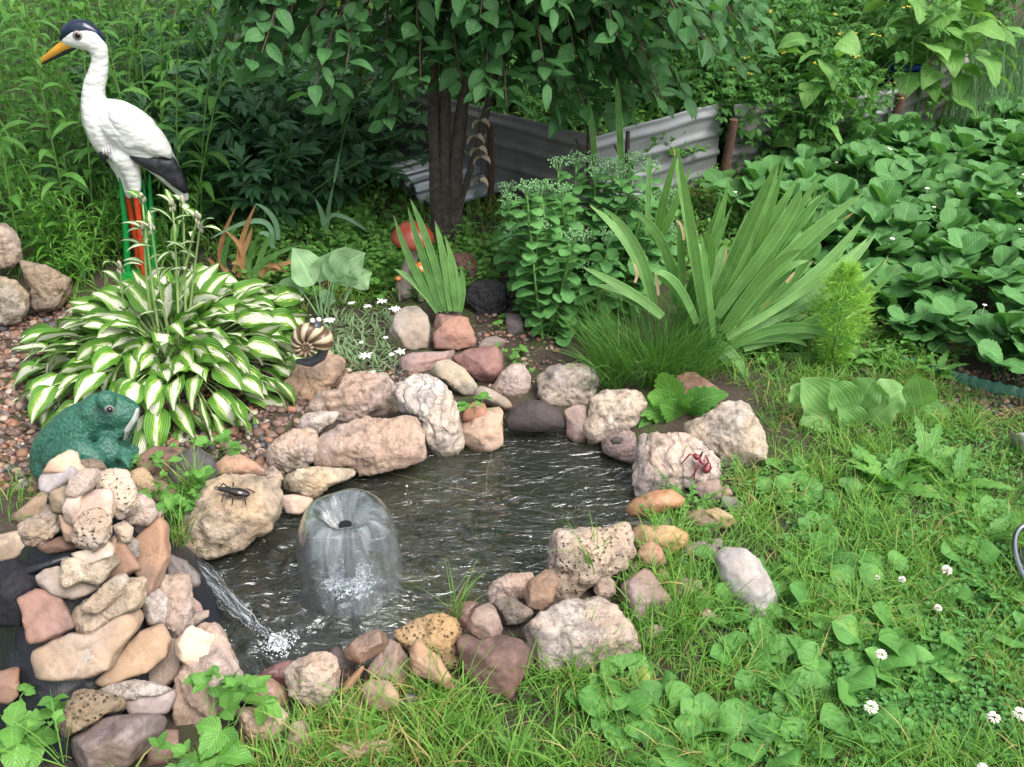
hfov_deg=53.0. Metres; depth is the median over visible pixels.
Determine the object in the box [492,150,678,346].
sedum clump
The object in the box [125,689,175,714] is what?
flat stone
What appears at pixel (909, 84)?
sunflower stalk
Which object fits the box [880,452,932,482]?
plantain
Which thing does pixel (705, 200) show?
weed
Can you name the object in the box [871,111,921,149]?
strawberry plant
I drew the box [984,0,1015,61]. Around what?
leafy bush
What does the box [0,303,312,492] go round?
gravel
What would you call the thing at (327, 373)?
rock
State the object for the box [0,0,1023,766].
ground
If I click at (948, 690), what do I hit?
clover patch
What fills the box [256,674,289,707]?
boulder
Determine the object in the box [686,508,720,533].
rock
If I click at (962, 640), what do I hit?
plantain
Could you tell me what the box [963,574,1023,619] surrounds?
plantain
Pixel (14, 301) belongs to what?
boulder
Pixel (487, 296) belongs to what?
boulder
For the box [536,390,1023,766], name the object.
tall grass
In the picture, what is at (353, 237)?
weed
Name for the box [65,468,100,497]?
flat stone
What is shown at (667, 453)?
rock
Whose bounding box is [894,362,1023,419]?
gravel
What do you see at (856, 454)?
plantain
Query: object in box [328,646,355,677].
rock
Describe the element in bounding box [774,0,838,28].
tomato plant
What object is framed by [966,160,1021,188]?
strawberry plant
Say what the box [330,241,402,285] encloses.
weed
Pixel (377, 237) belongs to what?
weed
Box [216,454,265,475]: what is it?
rock
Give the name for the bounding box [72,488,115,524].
flat stone
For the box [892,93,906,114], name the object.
fence post
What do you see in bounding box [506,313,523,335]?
rock
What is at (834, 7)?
tomato plant
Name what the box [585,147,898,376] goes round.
iris clump
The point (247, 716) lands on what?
rock
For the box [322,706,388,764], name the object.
dandelion
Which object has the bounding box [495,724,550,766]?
dandelion
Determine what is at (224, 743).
herb
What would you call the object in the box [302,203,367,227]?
weed
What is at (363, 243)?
weed
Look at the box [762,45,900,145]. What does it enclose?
tomato plant
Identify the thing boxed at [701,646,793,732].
clover patch
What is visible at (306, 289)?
weed
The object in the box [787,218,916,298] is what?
strawberry plant
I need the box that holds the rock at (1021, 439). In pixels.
[1012,432,1023,454]
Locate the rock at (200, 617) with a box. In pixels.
[193,610,208,625]
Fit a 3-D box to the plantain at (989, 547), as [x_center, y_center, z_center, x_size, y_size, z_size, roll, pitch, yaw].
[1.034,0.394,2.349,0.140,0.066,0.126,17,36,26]
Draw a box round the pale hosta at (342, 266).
[275,246,371,317]
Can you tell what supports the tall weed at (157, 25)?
on the ground at (540, 350)
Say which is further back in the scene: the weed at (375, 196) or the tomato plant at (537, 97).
the tomato plant at (537, 97)
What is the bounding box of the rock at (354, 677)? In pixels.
[340,665,363,696]
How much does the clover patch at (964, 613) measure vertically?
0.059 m
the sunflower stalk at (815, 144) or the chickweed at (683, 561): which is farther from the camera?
the sunflower stalk at (815, 144)
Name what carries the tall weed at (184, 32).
on the ground at (540, 350)
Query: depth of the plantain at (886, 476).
2.58 m
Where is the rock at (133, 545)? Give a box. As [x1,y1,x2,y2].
[127,537,139,557]
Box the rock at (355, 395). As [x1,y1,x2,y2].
[307,371,398,421]
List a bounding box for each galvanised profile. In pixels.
[390,172,504,204]
[391,153,486,193]
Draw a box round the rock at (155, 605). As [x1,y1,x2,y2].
[142,588,168,625]
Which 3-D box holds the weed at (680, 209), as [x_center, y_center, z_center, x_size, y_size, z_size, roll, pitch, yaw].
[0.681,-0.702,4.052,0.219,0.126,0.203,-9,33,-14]
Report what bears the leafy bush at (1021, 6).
on the ground at (540, 350)
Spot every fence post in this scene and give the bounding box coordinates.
[487,124,493,208]
[720,118,737,171]
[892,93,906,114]
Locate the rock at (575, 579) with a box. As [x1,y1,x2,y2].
[547,522,636,598]
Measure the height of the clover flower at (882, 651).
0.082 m
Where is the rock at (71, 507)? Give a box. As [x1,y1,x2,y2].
[61,495,82,524]
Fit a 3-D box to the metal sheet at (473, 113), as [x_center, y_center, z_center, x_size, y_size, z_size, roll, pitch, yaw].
[-0.341,-1.046,4.404,0.579,0.386,0.025,23,39,32]
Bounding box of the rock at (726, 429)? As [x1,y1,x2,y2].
[682,400,767,460]
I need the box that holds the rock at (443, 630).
[393,612,461,670]
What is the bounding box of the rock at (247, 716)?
[235,704,289,742]
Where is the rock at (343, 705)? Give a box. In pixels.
[333,696,362,721]
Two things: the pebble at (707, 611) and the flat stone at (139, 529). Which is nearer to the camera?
the flat stone at (139, 529)
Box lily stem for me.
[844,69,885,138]
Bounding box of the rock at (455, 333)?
[432,316,476,350]
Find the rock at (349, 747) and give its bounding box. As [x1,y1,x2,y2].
[332,740,399,760]
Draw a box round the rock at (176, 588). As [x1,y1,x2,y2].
[159,572,194,637]
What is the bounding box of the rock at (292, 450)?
[265,427,318,472]
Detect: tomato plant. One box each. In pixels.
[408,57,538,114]
[479,40,580,111]
[496,38,606,130]
[541,51,690,127]
[582,29,689,115]
[617,9,765,96]
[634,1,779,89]
[643,16,744,120]
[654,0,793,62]
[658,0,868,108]
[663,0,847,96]
[672,32,792,146]
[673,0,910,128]
[679,28,824,152]
[683,0,822,91]
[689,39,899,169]
[700,29,846,132]
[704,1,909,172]
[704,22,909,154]
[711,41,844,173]
[729,0,899,58]
[732,24,883,118]
[741,0,909,74]
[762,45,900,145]
[762,74,949,163]
[770,0,958,100]
[771,56,871,160]
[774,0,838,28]
[812,0,893,23]
[813,0,896,53]
[852,0,986,65]
[876,86,903,119]
[931,0,1018,32]
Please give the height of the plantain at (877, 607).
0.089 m
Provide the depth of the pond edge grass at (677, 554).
2.29 m
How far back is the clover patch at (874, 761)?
1.93 m
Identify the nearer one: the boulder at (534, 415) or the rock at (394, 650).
the rock at (394, 650)
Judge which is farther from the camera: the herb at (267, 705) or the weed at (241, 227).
the weed at (241, 227)
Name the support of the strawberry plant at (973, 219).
on the ground at (540, 350)
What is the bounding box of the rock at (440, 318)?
[433,311,461,329]
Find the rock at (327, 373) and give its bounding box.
[283,350,345,398]
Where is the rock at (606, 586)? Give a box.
[593,575,615,599]
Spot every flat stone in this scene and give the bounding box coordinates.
[17,588,74,643]
[31,609,143,680]
[35,566,98,599]
[38,465,78,493]
[42,450,84,472]
[60,555,120,588]
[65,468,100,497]
[71,542,114,564]
[71,576,147,633]
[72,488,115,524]
[77,625,103,662]
[81,573,129,614]
[94,623,171,686]
[99,679,172,699]
[103,541,141,582]
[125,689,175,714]
[134,510,161,533]
[135,516,170,594]
[149,637,181,686]
[168,554,200,587]
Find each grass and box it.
[0,143,232,306]
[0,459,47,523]
[108,746,982,766]
[165,340,1023,766]
[226,148,783,315]
[240,533,756,766]
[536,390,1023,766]
[605,472,780,649]
[662,297,955,395]
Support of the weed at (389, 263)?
on the ground at (540, 350)
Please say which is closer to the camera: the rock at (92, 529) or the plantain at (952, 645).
the rock at (92, 529)
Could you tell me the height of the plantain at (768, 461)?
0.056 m
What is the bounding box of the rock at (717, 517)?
[705,507,736,528]
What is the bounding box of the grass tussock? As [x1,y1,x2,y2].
[533,273,776,391]
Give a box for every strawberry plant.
[702,160,786,228]
[748,154,827,207]
[765,144,828,180]
[776,178,828,210]
[782,194,878,271]
[786,155,842,173]
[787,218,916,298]
[794,145,861,187]
[804,129,839,158]
[817,141,923,191]
[823,173,938,261]
[823,197,972,297]
[832,122,893,165]
[833,187,871,241]
[834,171,942,211]
[836,257,945,329]
[843,139,902,188]
[864,128,930,182]
[869,116,929,140]
[869,288,976,353]
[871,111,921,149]
[875,153,1008,223]
[880,146,956,189]
[898,193,939,228]
[904,227,997,307]
[905,228,1023,322]
[914,179,981,223]
[916,198,984,281]
[920,111,991,132]
[922,118,1006,147]
[924,159,1023,242]
[925,285,1023,366]
[927,129,954,149]
[928,127,991,166]
[929,213,1023,274]
[944,163,1023,205]
[962,256,1023,312]
[964,144,1023,198]
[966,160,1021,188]
[967,223,1023,288]
[967,302,1023,386]
[973,121,1023,165]
[973,193,1023,246]
[974,119,1023,162]
[978,97,1023,129]
[979,96,1023,128]
[996,136,1023,164]
[1006,323,1023,359]
[1010,170,1023,201]
[1014,238,1023,253]
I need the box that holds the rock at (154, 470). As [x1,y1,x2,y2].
[130,446,184,475]
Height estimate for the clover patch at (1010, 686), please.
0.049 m
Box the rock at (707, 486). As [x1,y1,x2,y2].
[693,479,721,501]
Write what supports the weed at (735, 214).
on the ground at (540, 350)
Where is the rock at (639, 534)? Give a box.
[632,524,688,554]
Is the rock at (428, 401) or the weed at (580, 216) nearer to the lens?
the rock at (428, 401)
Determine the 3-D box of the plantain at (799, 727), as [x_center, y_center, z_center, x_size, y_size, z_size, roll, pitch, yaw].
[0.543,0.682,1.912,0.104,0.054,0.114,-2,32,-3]
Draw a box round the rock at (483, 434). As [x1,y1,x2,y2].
[462,407,503,452]
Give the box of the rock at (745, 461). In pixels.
[717,456,758,469]
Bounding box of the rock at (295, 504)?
[282,494,312,514]
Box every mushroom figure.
[390,221,434,299]
[395,276,401,300]
[415,262,423,301]
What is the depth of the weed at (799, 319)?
3.23 m
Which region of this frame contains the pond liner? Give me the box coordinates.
[0,486,224,762]
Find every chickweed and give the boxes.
[636,482,724,543]
[638,519,715,580]
[654,445,767,517]
[719,452,792,510]
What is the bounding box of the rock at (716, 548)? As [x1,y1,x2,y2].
[681,538,723,559]
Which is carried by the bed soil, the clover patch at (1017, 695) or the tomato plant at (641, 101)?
the tomato plant at (641, 101)
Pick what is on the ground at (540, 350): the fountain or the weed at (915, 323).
the weed at (915, 323)
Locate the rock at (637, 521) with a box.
[628,514,672,527]
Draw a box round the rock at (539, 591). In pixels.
[523,569,558,610]
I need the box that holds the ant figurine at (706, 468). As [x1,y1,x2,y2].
[681,451,711,479]
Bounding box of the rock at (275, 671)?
[260,660,291,684]
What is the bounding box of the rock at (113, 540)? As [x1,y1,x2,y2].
[110,534,116,547]
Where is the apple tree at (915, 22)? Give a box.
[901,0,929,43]
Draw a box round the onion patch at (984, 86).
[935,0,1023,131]
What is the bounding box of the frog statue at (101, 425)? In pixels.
[29,390,140,479]
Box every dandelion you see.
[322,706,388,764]
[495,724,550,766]
[839,442,953,501]
[859,340,908,371]
[896,413,980,479]
[915,444,1014,513]
[917,349,968,381]
[941,513,1023,554]
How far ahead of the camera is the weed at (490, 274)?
3.52 m
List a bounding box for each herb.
[0,683,85,766]
[129,451,169,470]
[138,455,215,526]
[148,668,271,766]
[169,429,246,460]
[204,665,282,726]
[457,391,493,413]
[493,313,520,335]
[494,342,528,364]
[513,360,535,379]
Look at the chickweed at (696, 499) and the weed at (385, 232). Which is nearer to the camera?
the chickweed at (696, 499)
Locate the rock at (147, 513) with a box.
[123,493,158,525]
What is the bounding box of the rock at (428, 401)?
[391,373,464,456]
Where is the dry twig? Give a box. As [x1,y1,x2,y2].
[467,27,490,186]
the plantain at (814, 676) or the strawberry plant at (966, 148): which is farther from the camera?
the strawberry plant at (966, 148)
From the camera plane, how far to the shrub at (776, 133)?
4.21 m
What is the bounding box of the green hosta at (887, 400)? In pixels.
[789,373,949,431]
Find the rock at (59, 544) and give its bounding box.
[36,536,78,553]
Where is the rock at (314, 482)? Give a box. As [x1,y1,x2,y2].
[283,466,355,498]
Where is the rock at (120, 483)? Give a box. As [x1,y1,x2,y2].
[96,468,139,519]
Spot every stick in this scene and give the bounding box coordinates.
[575,126,592,228]
[614,131,629,215]
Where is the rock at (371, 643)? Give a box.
[343,629,388,664]
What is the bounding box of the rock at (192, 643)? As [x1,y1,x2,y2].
[174,625,214,665]
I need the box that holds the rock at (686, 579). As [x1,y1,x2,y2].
[668,577,702,603]
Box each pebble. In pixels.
[399,693,416,706]
[462,402,487,421]
[610,436,622,443]
[625,559,641,578]
[637,541,666,566]
[652,569,669,583]
[700,608,716,622]
[722,486,732,496]
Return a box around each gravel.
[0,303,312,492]
[336,359,416,387]
[473,313,561,386]
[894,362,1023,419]
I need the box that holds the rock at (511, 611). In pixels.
[494,597,533,625]
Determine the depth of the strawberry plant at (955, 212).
3.51 m
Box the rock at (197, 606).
[193,597,202,612]
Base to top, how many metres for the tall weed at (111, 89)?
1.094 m
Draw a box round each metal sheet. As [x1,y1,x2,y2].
[386,92,485,176]
[484,111,587,219]
[596,103,722,208]
[730,96,829,179]
[831,89,898,164]
[894,54,968,136]
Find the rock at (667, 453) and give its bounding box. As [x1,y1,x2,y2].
[632,431,720,497]
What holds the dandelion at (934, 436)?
on the ground at (540, 350)
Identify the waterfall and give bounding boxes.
[196,557,314,657]
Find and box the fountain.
[296,488,402,616]
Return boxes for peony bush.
[14,57,242,216]
[49,8,359,202]
[68,43,407,207]
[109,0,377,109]
[140,1,408,168]
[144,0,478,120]
[162,91,375,230]
[181,22,471,209]
[182,39,423,184]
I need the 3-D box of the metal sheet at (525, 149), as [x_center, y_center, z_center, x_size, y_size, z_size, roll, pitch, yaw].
[0.092,-0.856,4.100,0.523,0.386,0.025,23,39,32]
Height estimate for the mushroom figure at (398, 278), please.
0.091 m
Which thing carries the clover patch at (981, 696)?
on the ground at (540, 350)
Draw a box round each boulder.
[0,223,22,268]
[0,276,29,325]
[0,559,41,627]
[19,260,71,311]
[71,713,166,766]
[167,448,218,493]
[171,622,244,725]
[180,472,283,559]
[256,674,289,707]
[387,306,429,350]
[456,634,533,701]
[464,279,508,315]
[477,336,505,348]
[491,363,531,395]
[504,400,565,431]
[521,596,640,673]
[625,489,683,517]
[714,547,777,618]
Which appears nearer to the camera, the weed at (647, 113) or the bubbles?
the bubbles
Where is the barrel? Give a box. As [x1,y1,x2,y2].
[874,62,921,96]
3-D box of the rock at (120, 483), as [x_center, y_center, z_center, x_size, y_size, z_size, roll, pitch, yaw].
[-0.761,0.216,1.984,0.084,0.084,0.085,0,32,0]
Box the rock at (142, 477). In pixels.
[129,467,161,501]
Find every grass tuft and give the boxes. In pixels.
[0,684,79,766]
[149,484,209,548]
[150,437,237,501]
[416,558,489,622]
[551,511,629,574]
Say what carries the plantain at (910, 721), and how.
on the ground at (540, 350)
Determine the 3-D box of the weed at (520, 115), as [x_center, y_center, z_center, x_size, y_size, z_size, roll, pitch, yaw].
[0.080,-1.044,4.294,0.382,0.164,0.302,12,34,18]
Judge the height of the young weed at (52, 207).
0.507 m
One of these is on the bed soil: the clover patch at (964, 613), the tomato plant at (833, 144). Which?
the tomato plant at (833, 144)
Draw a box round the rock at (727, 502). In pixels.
[721,495,747,513]
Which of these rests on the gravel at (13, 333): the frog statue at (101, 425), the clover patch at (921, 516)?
the frog statue at (101, 425)
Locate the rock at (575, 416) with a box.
[564,404,586,442]
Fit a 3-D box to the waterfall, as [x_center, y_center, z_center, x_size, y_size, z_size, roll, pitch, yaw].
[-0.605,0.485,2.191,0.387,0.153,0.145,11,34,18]
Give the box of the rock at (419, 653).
[409,638,453,690]
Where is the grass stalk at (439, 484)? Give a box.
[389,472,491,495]
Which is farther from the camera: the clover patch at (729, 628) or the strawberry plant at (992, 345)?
the strawberry plant at (992, 345)
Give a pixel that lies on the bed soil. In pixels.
(511, 110)
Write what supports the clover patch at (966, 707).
on the ground at (540, 350)
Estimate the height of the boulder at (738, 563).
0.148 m
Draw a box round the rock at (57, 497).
[48,485,66,513]
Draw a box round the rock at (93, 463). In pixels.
[80,458,106,470]
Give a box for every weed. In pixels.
[0,0,26,159]
[0,0,45,160]
[0,0,58,209]
[0,0,82,239]
[0,0,94,146]
[0,0,94,185]
[0,0,121,279]
[0,0,133,200]
[0,0,194,232]
[0,0,198,202]
[0,0,249,253]
[0,1,45,132]
[0,17,13,193]
[0,32,66,262]
[0,101,60,233]
[0,134,92,268]
[0,167,89,273]
[1,0,148,232]
[3,0,55,106]
[14,0,150,108]
[25,233,76,281]
[34,0,189,114]
[36,0,154,152]
[48,0,190,170]
[50,177,133,253]
[57,170,141,272]
[58,189,109,287]
[61,0,174,102]
[110,0,171,108]
[123,0,232,168]
[141,197,193,266]
[148,0,227,99]
[154,0,250,84]
[162,157,207,241]
[175,1,247,79]
[209,214,287,254]
[212,224,278,253]
[222,228,296,264]
[225,211,293,256]
[228,253,290,292]
[230,201,307,235]
[244,242,291,282]
[246,213,319,247]
[252,210,320,236]
[256,223,327,260]
[264,223,346,266]
[273,204,342,227]
[273,241,348,298]
[297,208,368,254]
[300,196,364,232]
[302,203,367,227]
[305,193,377,228]
[309,208,394,241]
[310,229,387,257]
[312,204,371,233]
[313,210,390,252]
[315,225,370,260]
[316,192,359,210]
[319,228,387,268]
[320,202,374,221]
[325,204,380,246]
[325,228,394,263]
[325,238,397,276]
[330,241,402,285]
[331,242,397,267]
[333,206,398,243]
[334,238,385,269]
[349,232,400,259]
[349,237,404,287]
[350,193,407,232]
[351,217,402,251]
[353,174,421,218]
[357,257,402,298]
[365,246,419,281]
[366,226,404,260]
[368,255,401,293]
[385,217,446,264]
[386,261,424,298]
[394,201,465,251]
[400,234,490,274]
[425,223,476,252]
[432,223,488,258]
[435,261,472,289]
[436,254,502,286]
[438,255,493,292]
[445,206,517,250]
[451,217,503,261]
[455,231,507,256]
[457,248,509,282]
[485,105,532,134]
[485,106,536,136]
[514,98,552,124]
[531,100,577,121]
[534,111,551,122]
[545,192,582,220]
[560,103,609,131]
[568,106,637,131]
[576,101,645,125]
[582,96,667,133]
[592,118,658,163]
[601,101,660,123]
[629,103,682,125]
[631,118,710,158]
[635,108,684,121]
[636,106,686,157]
[640,89,713,117]
[655,194,708,220]
[657,109,723,148]
[671,233,730,266]
[672,172,738,215]
[673,218,730,264]
[674,257,723,287]
[691,165,745,197]
[695,213,745,234]
[697,158,743,193]
[697,207,740,244]
[707,188,755,214]
[717,231,734,251]
[728,217,738,233]
[734,340,793,364]
[786,314,831,352]
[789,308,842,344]
[794,310,836,350]
[809,336,877,368]
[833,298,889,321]
[839,324,892,348]
[854,297,891,322]
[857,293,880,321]
[858,333,922,357]
[860,319,902,339]
[860,322,925,357]
[865,297,929,332]
[870,330,930,364]
[890,333,968,371]
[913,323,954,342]
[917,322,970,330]
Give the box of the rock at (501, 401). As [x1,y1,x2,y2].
[474,386,512,409]
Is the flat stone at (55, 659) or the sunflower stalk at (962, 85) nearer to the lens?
the flat stone at (55, 659)
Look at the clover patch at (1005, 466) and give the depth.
2.65 m
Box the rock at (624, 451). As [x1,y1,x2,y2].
[601,430,636,464]
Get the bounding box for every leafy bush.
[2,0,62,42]
[847,0,1023,56]
[976,0,1023,95]
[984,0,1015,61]
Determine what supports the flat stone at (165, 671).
on the ground at (540, 350)
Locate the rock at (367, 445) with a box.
[313,415,426,476]
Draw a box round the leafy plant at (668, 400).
[633,372,728,427]
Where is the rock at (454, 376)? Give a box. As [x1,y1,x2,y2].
[430,359,477,395]
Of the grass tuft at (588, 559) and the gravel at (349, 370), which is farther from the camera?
the gravel at (349, 370)
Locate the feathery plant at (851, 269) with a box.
[804,255,877,369]
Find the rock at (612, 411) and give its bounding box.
[583,388,647,444]
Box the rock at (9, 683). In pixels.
[0,667,19,704]
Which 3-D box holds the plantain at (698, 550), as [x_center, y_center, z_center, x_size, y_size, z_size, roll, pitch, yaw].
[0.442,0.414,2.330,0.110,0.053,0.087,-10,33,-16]
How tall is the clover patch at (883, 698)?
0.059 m
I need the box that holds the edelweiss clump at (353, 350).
[300,298,405,374]
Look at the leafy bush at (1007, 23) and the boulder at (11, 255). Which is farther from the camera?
the leafy bush at (1007, 23)
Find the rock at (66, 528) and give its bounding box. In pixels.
[59,514,72,541]
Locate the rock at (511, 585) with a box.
[487,572,533,603]
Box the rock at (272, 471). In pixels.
[264,466,283,481]
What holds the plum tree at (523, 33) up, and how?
on the ground at (540, 350)
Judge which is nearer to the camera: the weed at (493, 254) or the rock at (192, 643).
the rock at (192, 643)
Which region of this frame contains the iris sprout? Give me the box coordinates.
[588,78,623,176]
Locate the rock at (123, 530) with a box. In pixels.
[113,520,133,543]
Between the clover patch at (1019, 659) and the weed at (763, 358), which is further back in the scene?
the weed at (763, 358)
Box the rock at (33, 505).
[10,491,47,522]
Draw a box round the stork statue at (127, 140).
[34,19,189,280]
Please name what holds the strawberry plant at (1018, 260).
on the ground at (540, 350)
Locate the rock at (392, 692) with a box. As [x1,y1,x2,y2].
[362,679,398,711]
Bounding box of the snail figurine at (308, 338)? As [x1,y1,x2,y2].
[290,317,333,366]
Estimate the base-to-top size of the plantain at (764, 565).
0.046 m
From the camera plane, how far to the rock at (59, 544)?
1.91 m
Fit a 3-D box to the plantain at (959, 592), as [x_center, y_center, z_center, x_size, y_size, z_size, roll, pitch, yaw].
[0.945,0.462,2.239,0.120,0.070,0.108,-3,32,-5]
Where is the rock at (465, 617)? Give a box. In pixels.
[444,601,477,627]
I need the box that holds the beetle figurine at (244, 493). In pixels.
[214,482,254,505]
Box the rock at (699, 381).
[676,372,721,403]
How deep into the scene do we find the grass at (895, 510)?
2.16 m
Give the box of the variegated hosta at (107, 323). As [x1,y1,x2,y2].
[9,189,334,454]
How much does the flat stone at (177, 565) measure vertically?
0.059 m
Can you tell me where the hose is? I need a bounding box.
[25,553,72,574]
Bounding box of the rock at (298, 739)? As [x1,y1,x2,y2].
[287,720,314,750]
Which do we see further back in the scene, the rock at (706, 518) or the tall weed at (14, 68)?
the tall weed at (14, 68)
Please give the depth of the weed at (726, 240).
3.76 m
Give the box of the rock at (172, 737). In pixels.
[146,729,179,765]
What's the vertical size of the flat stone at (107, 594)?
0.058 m
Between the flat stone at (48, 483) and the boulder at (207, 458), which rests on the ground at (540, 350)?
the boulder at (207, 458)
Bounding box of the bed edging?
[816,305,1023,398]
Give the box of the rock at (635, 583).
[619,568,671,621]
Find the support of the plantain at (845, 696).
on the ground at (540, 350)
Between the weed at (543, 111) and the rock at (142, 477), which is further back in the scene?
the weed at (543, 111)
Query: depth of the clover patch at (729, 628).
2.16 m
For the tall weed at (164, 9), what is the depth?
4.91 m
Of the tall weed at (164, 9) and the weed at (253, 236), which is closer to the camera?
the weed at (253, 236)
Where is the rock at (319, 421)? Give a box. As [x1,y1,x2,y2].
[298,410,338,433]
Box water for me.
[201,426,662,675]
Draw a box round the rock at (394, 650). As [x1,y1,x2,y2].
[364,639,410,687]
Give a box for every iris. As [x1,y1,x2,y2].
[208,203,299,280]
[315,151,371,246]
[393,199,465,312]
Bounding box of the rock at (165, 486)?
[154,478,179,506]
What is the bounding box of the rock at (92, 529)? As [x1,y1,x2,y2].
[71,507,112,551]
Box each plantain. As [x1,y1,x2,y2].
[277,742,306,765]
[561,684,604,729]
[577,684,652,749]
[587,651,654,711]
[624,721,676,766]
[631,666,676,711]
[638,680,700,734]
[651,713,722,766]
[677,691,741,755]
[685,544,716,577]
[693,583,750,626]
[699,697,766,764]
[709,712,800,766]
[710,629,775,684]
[725,669,774,715]
[736,601,782,631]
[749,617,787,665]
[755,475,795,505]
[756,633,831,698]
[758,557,795,589]
[760,455,807,475]
[771,470,820,505]
[772,582,803,618]
[772,667,832,724]
[777,614,831,653]
[777,716,834,766]
[780,531,842,584]
[788,580,844,637]
[792,510,839,546]
[793,480,834,515]
[796,641,875,710]
[807,547,879,595]
[820,677,903,749]
[822,476,873,510]
[827,606,874,649]
[828,614,916,682]
[830,563,890,609]
[840,508,879,538]
[848,446,886,477]
[858,549,912,596]
[862,468,898,496]
[865,635,936,709]
[869,601,931,649]
[871,478,908,507]
[877,716,922,758]
[879,626,963,674]
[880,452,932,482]
[903,613,968,646]
[912,639,969,694]
[914,577,975,615]
[920,465,953,495]
[931,534,1000,577]
[933,629,1005,670]
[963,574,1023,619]
[967,494,1020,531]
[980,611,1023,657]
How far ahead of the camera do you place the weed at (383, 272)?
3.56 m
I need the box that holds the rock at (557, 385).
[537,362,599,405]
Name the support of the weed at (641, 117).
on the bed soil
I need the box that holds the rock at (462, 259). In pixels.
[453,252,476,287]
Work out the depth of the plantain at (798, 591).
2.20 m
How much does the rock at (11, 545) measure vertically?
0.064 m
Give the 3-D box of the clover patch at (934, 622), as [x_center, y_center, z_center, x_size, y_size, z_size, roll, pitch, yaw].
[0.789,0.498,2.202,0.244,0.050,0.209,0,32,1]
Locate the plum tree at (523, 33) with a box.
[189,0,785,246]
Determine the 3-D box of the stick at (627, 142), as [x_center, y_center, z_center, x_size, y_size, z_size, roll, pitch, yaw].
[0.403,-0.722,3.779,0.076,0.421,0.022,1,32,2]
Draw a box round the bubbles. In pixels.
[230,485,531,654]
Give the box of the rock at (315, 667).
[282,651,340,707]
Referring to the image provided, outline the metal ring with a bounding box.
[1011,523,1023,581]
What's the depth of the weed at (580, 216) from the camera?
4.02 m
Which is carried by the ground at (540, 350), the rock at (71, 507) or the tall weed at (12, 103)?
the tall weed at (12, 103)
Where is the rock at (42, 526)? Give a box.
[17,503,60,546]
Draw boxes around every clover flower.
[864,700,877,731]
[874,649,886,667]
[898,576,905,590]
[932,604,941,626]
[940,565,951,592]
[977,763,986,766]
[985,711,999,738]
[1009,707,1023,740]
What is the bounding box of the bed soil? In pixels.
[410,1,939,164]
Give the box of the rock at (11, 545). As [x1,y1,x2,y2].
[0,531,23,560]
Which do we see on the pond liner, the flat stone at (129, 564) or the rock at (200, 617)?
the rock at (200, 617)
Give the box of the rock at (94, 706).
[57,689,126,737]
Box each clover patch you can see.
[681,700,805,761]
[684,585,807,671]
[689,533,796,624]
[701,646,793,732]
[713,581,838,663]
[743,676,876,763]
[763,499,876,572]
[779,670,943,766]
[789,693,943,766]
[800,582,949,665]
[800,703,885,766]
[801,551,909,615]
[812,644,964,760]
[818,605,961,703]
[820,633,925,723]
[823,582,939,633]
[824,596,972,703]
[824,640,950,726]
[831,587,962,685]
[833,654,970,744]
[845,679,1001,766]
[851,588,951,647]
[853,571,979,657]
[857,695,996,766]
[861,628,1015,741]
[861,661,1012,753]
[865,575,1005,652]
[875,506,1012,583]
[876,700,1012,766]
[883,706,1022,766]
[885,514,1019,601]
[892,427,1013,481]
[892,508,1013,589]
[893,482,994,543]
[894,564,1010,645]
[898,684,1023,766]
[900,658,1023,759]
[901,575,1023,669]
[905,420,1000,462]
[908,646,1023,751]
[920,542,1023,631]
[920,583,1021,676]
[922,658,1023,766]
[925,461,1023,516]
[927,686,1021,764]
[929,561,1023,640]
[930,422,1017,477]
[931,496,1020,570]
[931,607,1023,723]
[935,659,1023,766]
[939,619,1021,714]
[944,429,1022,480]
[952,573,1023,645]
[955,539,1023,621]
[959,440,1023,502]
[960,594,1023,686]
[961,509,1022,584]
[970,664,1021,760]
[976,587,1023,639]
[976,628,1023,704]
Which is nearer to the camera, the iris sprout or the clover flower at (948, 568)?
the clover flower at (948, 568)
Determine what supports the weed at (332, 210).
on the ground at (540, 350)
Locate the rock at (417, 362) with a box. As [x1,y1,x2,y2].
[398,350,454,372]
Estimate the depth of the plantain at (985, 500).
2.49 m
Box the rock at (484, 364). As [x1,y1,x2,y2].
[451,346,502,382]
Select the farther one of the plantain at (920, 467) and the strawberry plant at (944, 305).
the strawberry plant at (944, 305)
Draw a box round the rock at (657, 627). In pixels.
[643,624,667,643]
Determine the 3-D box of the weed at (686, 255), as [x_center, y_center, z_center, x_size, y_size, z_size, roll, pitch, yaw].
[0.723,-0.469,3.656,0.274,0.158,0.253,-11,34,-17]
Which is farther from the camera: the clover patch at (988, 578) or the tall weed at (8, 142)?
the tall weed at (8, 142)
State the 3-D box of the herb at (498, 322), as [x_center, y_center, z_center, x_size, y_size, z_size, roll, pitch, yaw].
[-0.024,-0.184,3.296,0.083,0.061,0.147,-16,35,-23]
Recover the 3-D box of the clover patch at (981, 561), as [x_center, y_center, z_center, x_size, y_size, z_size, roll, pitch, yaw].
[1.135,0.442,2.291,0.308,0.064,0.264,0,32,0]
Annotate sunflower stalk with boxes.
[771,31,860,147]
[794,50,866,149]
[861,0,974,105]
[879,0,967,112]
[899,0,1006,135]
[902,0,1023,131]
[925,26,1018,114]
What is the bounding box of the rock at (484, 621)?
[467,602,502,639]
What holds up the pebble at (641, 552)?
on the ground at (540, 350)
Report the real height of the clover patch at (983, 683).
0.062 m

